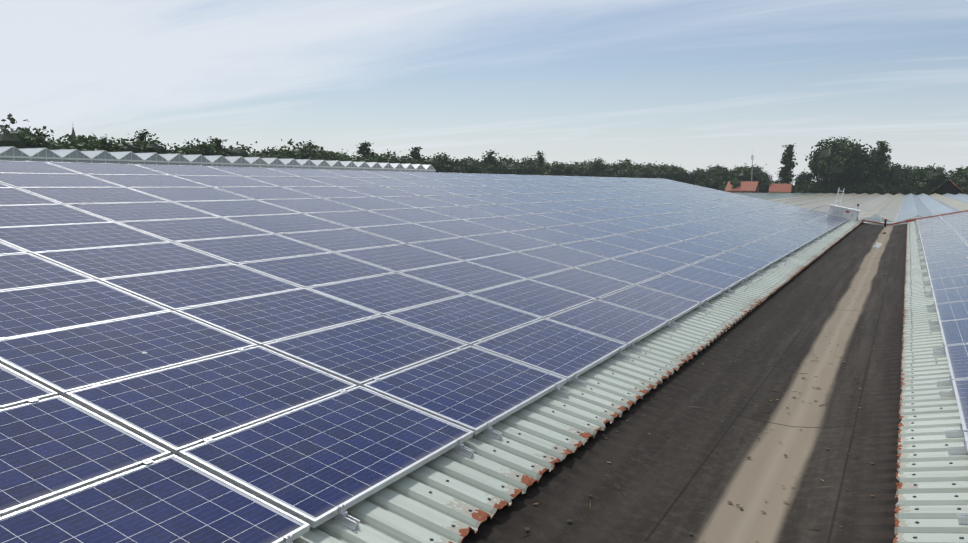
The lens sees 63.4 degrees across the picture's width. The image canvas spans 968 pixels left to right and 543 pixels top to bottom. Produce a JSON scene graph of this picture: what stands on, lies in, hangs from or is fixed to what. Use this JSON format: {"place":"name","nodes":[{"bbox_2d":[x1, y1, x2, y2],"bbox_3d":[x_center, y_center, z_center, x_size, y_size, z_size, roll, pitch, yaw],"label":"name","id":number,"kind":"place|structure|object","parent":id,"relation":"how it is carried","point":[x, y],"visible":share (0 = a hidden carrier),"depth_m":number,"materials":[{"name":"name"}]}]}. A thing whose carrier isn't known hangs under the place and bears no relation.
{"place":"outdoors","nodes":[
{"label":"outdoors","id":0,"kind":"place"},
{"bbox_2d":[0,147,434,171],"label":"greenhouse roof","id":1,"kind":"structure","parent":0,"point":[102,155],"depth_m":114.63,"materials":[{"name":"white paint"}]},
{"bbox_2d":[0,146,435,171],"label":"venlo glasshouse bars","id":2,"kind":"object","parent":1,"relation":"attached to","point":[179,161],"visible":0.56,"depth_m":115.81,"materials":[{"name":"white metal"}]},
{"bbox_2d":[0,0,967,185],"label":"sky","id":3,"kind":"structure","parent":0,"point":[690,84],"materials":[{"name":"blue"}]},
{"bbox_2d":[462,223,906,542],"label":"roof gutter","id":4,"kind":"object","parent":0,"point":[673,488],"visible":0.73,"depth_m":6.32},
{"bbox_2d":[522,244,901,542],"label":"leaves and twigs","id":5,"kind":"object","parent":4,"relation":"on","point":[526,528],"visible":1,"depth_m":6.76,"materials":[{"name":"brown plant"}]},
{"bbox_2d":[769,183,791,192],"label":"house roof","id":6,"kind":"structure","parent":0,"point":[780,188],"depth_m":331.00,"materials":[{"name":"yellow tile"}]},
{"bbox_2d":[735,193,967,225],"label":"corrugated roof","id":7,"kind":"structure","parent":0,"point":[935,207],"depth_m":150.87,"materials":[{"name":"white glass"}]},
{"bbox_2d":[737,192,967,222],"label":"roof ridges","id":8,"kind":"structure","parent":7,"relation":"on","point":[861,202],"depth_m":164.21,"materials":[{"name":"grey metal"}]},
{"label":"ground","id":9,"kind":"structure","parent":0,"visible":0},
{"bbox_2d":[0,113,63,149],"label":"round tree","id":10,"kind":"object","parent":9,"relation":"on","point":[20,137],"visible":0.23,"depth_m":168.27,"materials":[{"name":"green plant"}]},
{"bbox_2d":[43,139,64,149],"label":"round tree","id":11,"kind":"object","parent":9,"relation":"on","point":[47,147],"visible":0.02,"depth_m":181.15,"materials":[{"name":"green plant"}]},
{"bbox_2d":[50,135,95,150],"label":"round tree","id":12,"kind":"object","parent":9,"relation":"on","point":[88,146],"visible":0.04,"depth_m":185.98,"materials":[{"name":"green plant"}]},
{"bbox_2d":[64,133,99,144],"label":"round tree","id":13,"kind":"object","parent":9,"relation":"on","point":[70,138],"depth_m":205.91,"materials":[{"name":"green plant"}]},
{"bbox_2d":[58,134,124,151],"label":"round tree","id":14,"kind":"object","parent":9,"relation":"on","point":[102,144],"visible":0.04,"depth_m":193.13,"materials":[{"name":"green plant"}]},
{"bbox_2d":[128,129,158,145],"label":"poplar tree","id":15,"kind":"object","parent":9,"relation":"on","point":[142,136],"visible":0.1,"depth_m":211.18,"materials":[{"name":"green plant"}]},
{"bbox_2d":[111,137,181,153],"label":"round tree","id":16,"kind":"object","parent":9,"relation":"on","point":[143,147],"visible":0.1,"depth_m":202.01,"materials":[{"name":"green plant"}]},
{"bbox_2d":[165,139,194,149],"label":"round tree","id":17,"kind":"object","parent":9,"relation":"on","point":[185,147],"depth_m":247.17,"materials":[{"name":"green plant"}]},
{"bbox_2d":[168,137,216,155],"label":"round tree","id":18,"kind":"object","parent":9,"relation":"on","point":[204,150],"visible":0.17,"depth_m":216.06,"materials":[{"name":"green plant"}]},
{"bbox_2d":[181,143,234,156],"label":"round tree","id":19,"kind":"object","parent":9,"relation":"on","point":[220,153],"depth_m":225.21,"materials":[{"name":"green plant"}]},
{"bbox_2d":[203,136,229,153],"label":"poplar tree","id":20,"kind":"object","parent":9,"relation":"on","point":[217,141],"visible":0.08,"depth_m":229.88,"materials":[{"name":"green plant"}]},
{"bbox_2d":[191,139,260,156],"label":"round tree","id":21,"kind":"object","parent":9,"relation":"on","point":[239,151],"visible":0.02,"depth_m":229.81,"materials":[{"name":"green plant"}]},
{"bbox_2d":[258,145,301,158],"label":"round tree","id":22,"kind":"object","parent":9,"relation":"on","point":[272,152],"visible":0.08,"depth_m":246.23,"materials":[{"name":"green plant"}]},
{"bbox_2d":[265,139,330,160],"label":"round tree","id":23,"kind":"object","parent":9,"relation":"on","point":[295,151],"visible":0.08,"depth_m":253.53,"materials":[{"name":"green plant"}]},
{"bbox_2d":[283,140,319,153],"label":"round tree","id":24,"kind":"object","parent":9,"relation":"on","point":[297,145],"depth_m":269.28,"materials":[{"name":"green plant"}]},
{"bbox_2d":[299,148,325,160],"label":"round tree","id":25,"kind":"object","parent":9,"relation":"on","point":[310,151],"visible":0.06,"depth_m":252.12,"materials":[{"name":"green plant"}]},
{"bbox_2d":[313,149,342,160],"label":"round tree","id":26,"kind":"object","parent":9,"relation":"on","point":[327,156],"visible":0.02,"depth_m":268.15,"materials":[{"name":"green plant"}]},
{"bbox_2d":[320,147,353,157],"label":"round tree","id":27,"kind":"object","parent":9,"relation":"on","point":[338,151],"depth_m":317.25,"materials":[{"name":"green plant"}]},
{"bbox_2d":[323,152,356,161],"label":"round tree","id":28,"kind":"object","parent":9,"relation":"on","point":[339,154],"visible":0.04,"depth_m":274.85,"materials":[{"name":"green plant"}]},
{"bbox_2d":[348,153,375,161],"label":"round tree","id":29,"kind":"object","parent":9,"relation":"on","point":[362,160],"visible":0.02,"depth_m":284.38,"materials":[{"name":"green plant"}]},
{"bbox_2d":[355,141,377,159],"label":"poplar tree","id":30,"kind":"object","parent":9,"relation":"on","point":[363,149],"visible":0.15,"depth_m":299.00,"materials":[{"name":"green plant"}]},
{"bbox_2d":[354,154,381,162],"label":"round tree","id":31,"kind":"object","parent":9,"relation":"on","point":[369,158],"visible":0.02,"depth_m":293.16,"materials":[{"name":"green plant"}]},
{"bbox_2d":[375,151,413,163],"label":"round tree","id":32,"kind":"object","parent":9,"relation":"on","point":[406,159],"visible":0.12,"depth_m":300.80,"materials":[{"name":"green plant"}]},
{"bbox_2d":[407,146,424,161],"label":"poplar tree","id":33,"kind":"object","parent":9,"relation":"on","point":[414,150],"visible":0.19,"depth_m":330.48,"materials":[{"name":"green plant"}]},
{"bbox_2d":[410,153,451,172],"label":"round tree","id":34,"kind":"object","parent":9,"relation":"on","point":[436,164],"visible":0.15,"depth_m":322.93,"materials":[{"name":"green plant"}]},
{"bbox_2d":[438,152,469,172],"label":"round tree","id":35,"kind":"object","parent":9,"relation":"on","point":[457,167],"visible":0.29,"depth_m":327.65,"materials":[{"name":"green plant"}]},
{"bbox_2d":[458,156,477,171],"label":"round tree","id":36,"kind":"object","parent":9,"relation":"on","point":[469,169],"visible":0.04,"depth_m":345.28,"materials":[{"name":"green plant"}]},
{"bbox_2d":[454,157,485,173],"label":"round tree","id":37,"kind":"object","parent":9,"relation":"on","point":[473,166],"visible":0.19,"depth_m":340.12,"materials":[{"name":"green plant"}]},
{"bbox_2d":[474,158,498,173],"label":"round tree","id":38,"kind":"object","parent":9,"relation":"on","point":[486,170],"visible":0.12,"depth_m":352.07,"materials":[{"name":"green plant"}]},
{"bbox_2d":[481,150,498,166],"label":"poplar tree","id":39,"kind":"object","parent":9,"relation":"on","point":[489,158],"visible":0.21,"depth_m":358.38,"materials":[{"name":"green plant"}]},
{"bbox_2d":[480,161,523,174],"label":"round tree","id":40,"kind":"object","parent":9,"relation":"on","point":[501,168],"visible":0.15,"depth_m":354.46,"materials":[{"name":"green plant"}]},
{"bbox_2d":[494,155,517,164],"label":"round tree","id":41,"kind":"object","parent":9,"relation":"on","point":[503,159],"depth_m":366.62,"materials":[{"name":"green plant"}]},
{"bbox_2d":[491,158,523,174],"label":"round tree","id":42,"kind":"object","parent":9,"relation":"on","point":[514,168],"visible":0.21,"depth_m":354.50,"materials":[{"name":"green plant"}]},
{"bbox_2d":[516,155,538,174],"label":"round tree","id":43,"kind":"object","parent":9,"relation":"on","point":[525,168],"visible":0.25,"depth_m":363.41,"materials":[{"name":"green plant"}]},
{"bbox_2d":[514,158,544,174],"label":"round tree","id":44,"kind":"object","parent":9,"relation":"on","point":[526,164],"visible":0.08,"depth_m":366.00,"materials":[{"name":"green plant"}]},
{"bbox_2d":[534,150,547,167],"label":"poplar tree","id":45,"kind":"object","parent":9,"relation":"on","point":[540,159],"visible":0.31,"depth_m":384.63,"materials":[{"name":"green plant"}]},
{"bbox_2d":[535,164,553,174],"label":"round tree","id":46,"kind":"object","parent":9,"relation":"on","point":[547,172],"visible":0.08,"depth_m":372.03,"materials":[{"name":"green plant"}]},
{"bbox_2d":[546,161,573,175],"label":"round tree","id":47,"kind":"object","parent":9,"relation":"on","point":[557,169],"visible":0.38,"depth_m":381.13,"materials":[{"name":"green plant"}]},
{"bbox_2d":[566,165,583,175],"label":"round tree","id":48,"kind":"object","parent":9,"relation":"on","point":[577,172],"visible":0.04,"depth_m":389.94,"materials":[{"name":"green plant"}]},
{"bbox_2d":[570,161,593,167],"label":"round tree","id":49,"kind":"object","parent":9,"relation":"on","point":[575,165],"visible":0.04,"depth_m":418.44,"materials":[{"name":"green plant"}]},
{"bbox_2d":[578,164,602,176],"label":"round tree","id":50,"kind":"object","parent":9,"relation":"on","point":[588,173],"visible":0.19,"depth_m":397.56,"materials":[{"name":"green plant"}]},
{"bbox_2d":[582,157,615,176],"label":"round tree","id":51,"kind":"object","parent":9,"relation":"on","point":[603,170],"visible":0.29,"depth_m":401.92,"materials":[{"name":"green plant"}]},
{"bbox_2d":[608,163,621,176],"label":"round tree","id":52,"kind":"object","parent":9,"relation":"on","point":[615,167],"visible":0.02,"depth_m":418.57,"materials":[{"name":"green plant"}]},
{"bbox_2d":[606,160,633,176],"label":"round tree","id":53,"kind":"object","parent":9,"relation":"on","point":[625,164],"visible":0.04,"depth_m":418.82,"materials":[{"name":"green plant"}]},
{"bbox_2d":[613,167,629,177],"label":"round tree","id":54,"kind":"object","parent":9,"relation":"on","point":[620,173],"visible":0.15,"depth_m":400.99,"materials":[{"name":"green plant"}]},
{"bbox_2d":[618,163,651,177],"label":"round tree","id":55,"kind":"object","parent":9,"relation":"on","point":[638,172],"visible":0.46,"depth_m":393.23,"materials":[{"name":"green plant"}]},
{"bbox_2d":[646,165,666,177],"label":"round tree","id":56,"kind":"object","parent":9,"relation":"on","point":[653,173],"visible":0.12,"depth_m":391.78,"materials":[{"name":"green plant"}]},
{"bbox_2d":[643,161,671,169],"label":"round tree","id":57,"kind":"object","parent":9,"relation":"on","point":[665,165],"visible":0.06,"depth_m":479.51,"materials":[{"name":"green plant"}]},
{"bbox_2d":[655,165,680,178],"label":"round tree","id":58,"kind":"object","parent":9,"relation":"on","point":[662,173],"visible":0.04,"depth_m":388.70,"materials":[{"name":"green plant"}]},
{"bbox_2d":[664,166,694,183],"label":"round tree","id":59,"kind":"object","parent":9,"relation":"on","point":[679,175],"visible":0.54,"depth_m":383.19,"materials":[{"name":"green plant"}]},
{"bbox_2d":[689,168,703,184],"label":"round tree","id":60,"kind":"object","parent":9,"relation":"on","point":[695,174],"visible":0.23,"depth_m":383.51,"materials":[{"name":"green plant"}]},
{"bbox_2d":[701,174,720,189],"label":"round tree","id":61,"kind":"object","parent":9,"relation":"on","point":[712,182],"visible":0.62,"depth_m":343.28,"materials":[{"name":"green plant"}]},
{"bbox_2d":[696,165,727,182],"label":"round tree","id":62,"kind":"object","parent":9,"relation":"on","point":[705,174],"visible":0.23,"depth_m":375.62,"materials":[{"name":"green plant"}]},
{"bbox_2d":[707,163,728,171],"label":"round tree","id":63,"kind":"object","parent":9,"relation":"on","point":[711,168],"visible":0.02,"depth_m":382.31,"materials":[{"name":"green plant"}]},
{"bbox_2d":[720,182,726,190],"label":"bush","id":64,"kind":"object","parent":9,"relation":"on","point":[723,185],"visible":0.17,"depth_m":353.19,"materials":[{"name":"green plant"}]},
{"bbox_2d":[717,167,737,183],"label":"round tree","id":65,"kind":"object","parent":9,"relation":"on","point":[725,176],"visible":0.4,"depth_m":370.52,"materials":[{"name":"green plant"}]},
{"bbox_2d":[730,177,740,189],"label":"round tree","id":66,"kind":"object","parent":9,"relation":"on","point":[735,183],"visible":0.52,"depth_m":337.81,"materials":[{"name":"green plant"}]},
{"bbox_2d":[725,181,760,192],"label":"house roof","id":67,"kind":"structure","parent":9,"relation":"on","point":[749,186],"depth_m":335.75,"materials":[{"name":"brown tile"}]},
{"bbox_2d":[727,163,767,176],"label":"round tree","id":68,"kind":"object","parent":9,"relation":"on","point":[736,169],"visible":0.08,"depth_m":370.04,"materials":[{"name":"green plant"}]},
{"bbox_2d":[730,165,768,185],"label":"round tree","id":69,"kind":"object","parent":9,"relation":"on","point":[745,175],"visible":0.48,"depth_m":364.64,"materials":[{"name":"green plant"}]},
{"bbox_2d":[759,178,771,192],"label":"round tree","id":70,"kind":"object","parent":9,"relation":"on","point":[765,183],"visible":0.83,"depth_m":335.85,"materials":[{"name":"green plant"}]},
{"bbox_2d":[774,178,794,185],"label":"bush","id":71,"kind":"object","parent":9,"relation":"on","point":[779,180],"visible":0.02,"depth_m":343.71,"materials":[{"name":"green plant"}]},
{"bbox_2d":[775,143,797,184],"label":"poplar tree","id":72,"kind":"object","parent":9,"relation":"on","point":[785,172],"visible":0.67,"depth_m":343.12,"materials":[{"name":"green plant"}]},
{"bbox_2d":[792,184,805,192],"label":"bush","id":73,"kind":"object","parent":9,"relation":"on","point":[796,188],"visible":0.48,"depth_m":336.61,"materials":[{"name":"green plant"}]},
{"bbox_2d":[793,171,814,184],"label":"round tree","id":74,"kind":"object","parent":9,"relation":"on","point":[804,177],"visible":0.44,"depth_m":347.88,"materials":[{"name":"green plant"}]},
{"bbox_2d":[798,180,824,192],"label":"bush","id":75,"kind":"object","parent":9,"relation":"on","point":[811,187],"visible":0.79,"depth_m":333.18,"materials":[{"name":"green plant"}]},
{"bbox_2d":[815,184,830,193],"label":"bush","id":76,"kind":"object","parent":9,"relation":"on","point":[824,187],"visible":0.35,"depth_m":331.29,"materials":[{"name":"green plant"}]},
{"bbox_2d":[821,180,839,191],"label":"bush","id":77,"kind":"object","parent":9,"relation":"on","point":[833,185],"visible":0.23,"depth_m":332.02,"materials":[{"name":"green plant"}]},
{"bbox_2d":[804,137,856,186],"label":"round tree","id":78,"kind":"object","parent":9,"relation":"on","point":[831,163],"visible":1,"depth_m":327.00,"materials":[{"name":"green plant"}]},
{"bbox_2d":[816,137,854,181],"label":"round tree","id":79,"kind":"object","parent":9,"relation":"on","point":[844,140],"visible":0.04,"depth_m":340.20,"materials":[{"name":"plant"}]},
{"bbox_2d":[827,186,844,193],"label":"bush","id":80,"kind":"object","parent":9,"relation":"on","point":[833,190],"visible":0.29,"depth_m":328.29,"materials":[{"name":"green plant"}]},
{"bbox_2d":[837,181,852,192],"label":"bush","id":81,"kind":"object","parent":9,"relation":"on","point":[843,187],"visible":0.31,"depth_m":329.85,"materials":[{"name":"green plant"}]},
{"bbox_2d":[845,186,859,193],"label":"bush","id":82,"kind":"object","parent":9,"relation":"on","point":[854,189],"visible":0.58,"depth_m":328.29,"materials":[{"name":"green plant"}]},
{"bbox_2d":[844,139,871,185],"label":"round tree","id":83,"kind":"object","parent":9,"relation":"on","point":[862,162],"visible":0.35,"depth_m":328.39,"materials":[{"name":"green plant"}]},
{"bbox_2d":[858,186,874,193],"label":"bush","id":84,"kind":"object","parent":9,"relation":"on","point":[862,191],"visible":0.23,"depth_m":323.55,"materials":[{"name":"green plant"}]},
{"bbox_2d":[856,145,878,181],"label":"round tree","id":85,"kind":"object","parent":9,"relation":"on","point":[867,175],"visible":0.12,"depth_m":336.75,"materials":[{"name":"green plant"}]},
{"bbox_2d":[862,182,884,194],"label":"bush","id":86,"kind":"object","parent":9,"relation":"on","point":[878,187],"visible":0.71,"depth_m":321.30,"materials":[{"name":"green plant"}]},
{"bbox_2d":[867,140,893,186],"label":"poplar tree","id":87,"kind":"object","parent":9,"relation":"on","point":[881,160],"visible":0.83,"depth_m":324.51,"materials":[{"name":"green plant"}]},
{"bbox_2d":[823,211,946,223],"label":"walkway railing","id":88,"kind":"object","parent":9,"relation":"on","point":[911,217],"visible":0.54,"depth_m":81.73,"materials":[{"name":"grey metal"}]},
{"bbox_2d":[880,185,898,194],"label":"bush","id":89,"kind":"object","parent":9,"relation":"on","point":[890,190],"visible":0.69,"depth_m":319.47,"materials":[{"name":"green plant"}]},
{"bbox_2d":[882,163,918,186],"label":"round tree","id":90,"kind":"object","parent":9,"relation":"on","point":[898,174],"visible":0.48,"depth_m":322.72,"materials":[{"name":"green plant"}]},
{"bbox_2d":[894,182,911,194],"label":"bush","id":91,"kind":"object","parent":9,"relation":"on","point":[900,188],"visible":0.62,"depth_m":318.85,"materials":[{"name":"green plant"}]},
{"bbox_2d":[905,180,931,194],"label":"bush","id":92,"kind":"object","parent":9,"relation":"on","point":[918,187],"visible":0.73,"depth_m":313.37,"materials":[{"name":"green plant"}]},
{"bbox_2d":[912,163,950,190],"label":"round tree","id":93,"kind":"object","parent":9,"relation":"on","point":[932,176],"visible":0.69,"depth_m":316.72,"materials":[{"name":"green plant"}]},
{"bbox_2d":[932,180,964,194],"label":"house gable","id":94,"kind":"structure","parent":9,"relation":"on","point":[949,186],"depth_m":302.57,"materials":[{"name":"black brick"}]},
{"bbox_2d":[937,178,967,188],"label":"bush","id":95,"kind":"object","parent":9,"relation":"on","point":[959,183],"visible":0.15,"depth_m":311.39,"materials":[{"name":"green plant"}]},
{"bbox_2d":[945,165,967,179],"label":"round tree","id":96,"kind":"object","parent":9,"relation":"on","point":[959,172],"visible":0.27,"depth_m":320.30,"materials":[{"name":"green plant"}]},
{"bbox_2d":[961,186,967,194],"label":"bush","id":97,"kind":"object","parent":9,"relation":"on","point":[964,189],"visible":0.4,"depth_m":306.61,"materials":[{"name":"green plant"}]},
{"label":"shed walls","id":98,"kind":"object","parent":9,"relation":"on","visible":0},
{"bbox_2d":[171,221,862,542],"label":"corrugated roof","id":99,"kind":"structure","parent":98,"relation":"on","point":[409,508],"depth_m":5.64,"materials":[{"name":"grey metal"}]},
{"bbox_2d":[0,161,848,542],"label":"solar panels","id":100,"kind":"object","parent":99,"relation":"on","point":[298,445],"visible":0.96,"depth_m":7.36,"materials":[{"name":"blue glass"}]},
{"bbox_2d":[0,161,850,542],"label":"panel mounting clamps","id":101,"kind":"object","parent":99,"relation":"on","point":[346,519],"visible":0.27,"depth_m":7.02,"materials":[{"name":"metal"}]},
{"bbox_2d":[429,222,858,540],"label":"roof screws","id":102,"kind":"object","parent":99,"relation":"attached to","point":[470,510],"visible":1,"depth_m":6.79,"materials":[{"name":"grey metal"}]},
{"bbox_2d":[828,188,860,221],"bbox_3d":[18.524,-3.455,40.290,1.485,1.707,1.200,3,7,28],"label":"roof hatch ladder","id":103,"kind":"object","parent":99,"relation":"on","point":[851,214],"visible":0.98,"depth_m":39.91,"materials":[{"name":"white metal"}]},
{"bbox_2d":[862,210,967,224],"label":"roof edge trim","id":104,"kind":"structure","parent":98,"relation":"attached to","point":[911,220],"depth_m":39.86,"materials":[{"name":"red metal"}]},
{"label":"shed walls","id":105,"kind":"object","parent":9,"relation":"on","visible":0},
{"bbox_2d":[893,221,967,542],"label":"corrugated roof","id":106,"kind":"structure","parent":105,"relation":"on","point":[936,501],"depth_m":5.80,"materials":[{"name":"grey metal"}]},
{"bbox_2d":[909,222,963,538],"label":"roof screws","id":107,"kind":"object","parent":106,"relation":"on","point":[917,522],"visible":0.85,"depth_m":6.07,"materials":[{"name":"grey metal"}]},
{"bbox_2d":[914,214,967,523],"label":"panel mounting rails","id":108,"kind":"object","parent":106,"relation":"on","point":[961,450],"visible":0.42,"depth_m":7.10,"materials":[{"name":"metal"}]},
{"bbox_2d":[917,211,967,449],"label":"solar panels","id":109,"kind":"object","parent":108,"relation":"on","point":[945,247],"visible":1,"depth_m":13.17,"materials":[{"name":"blue glass"}]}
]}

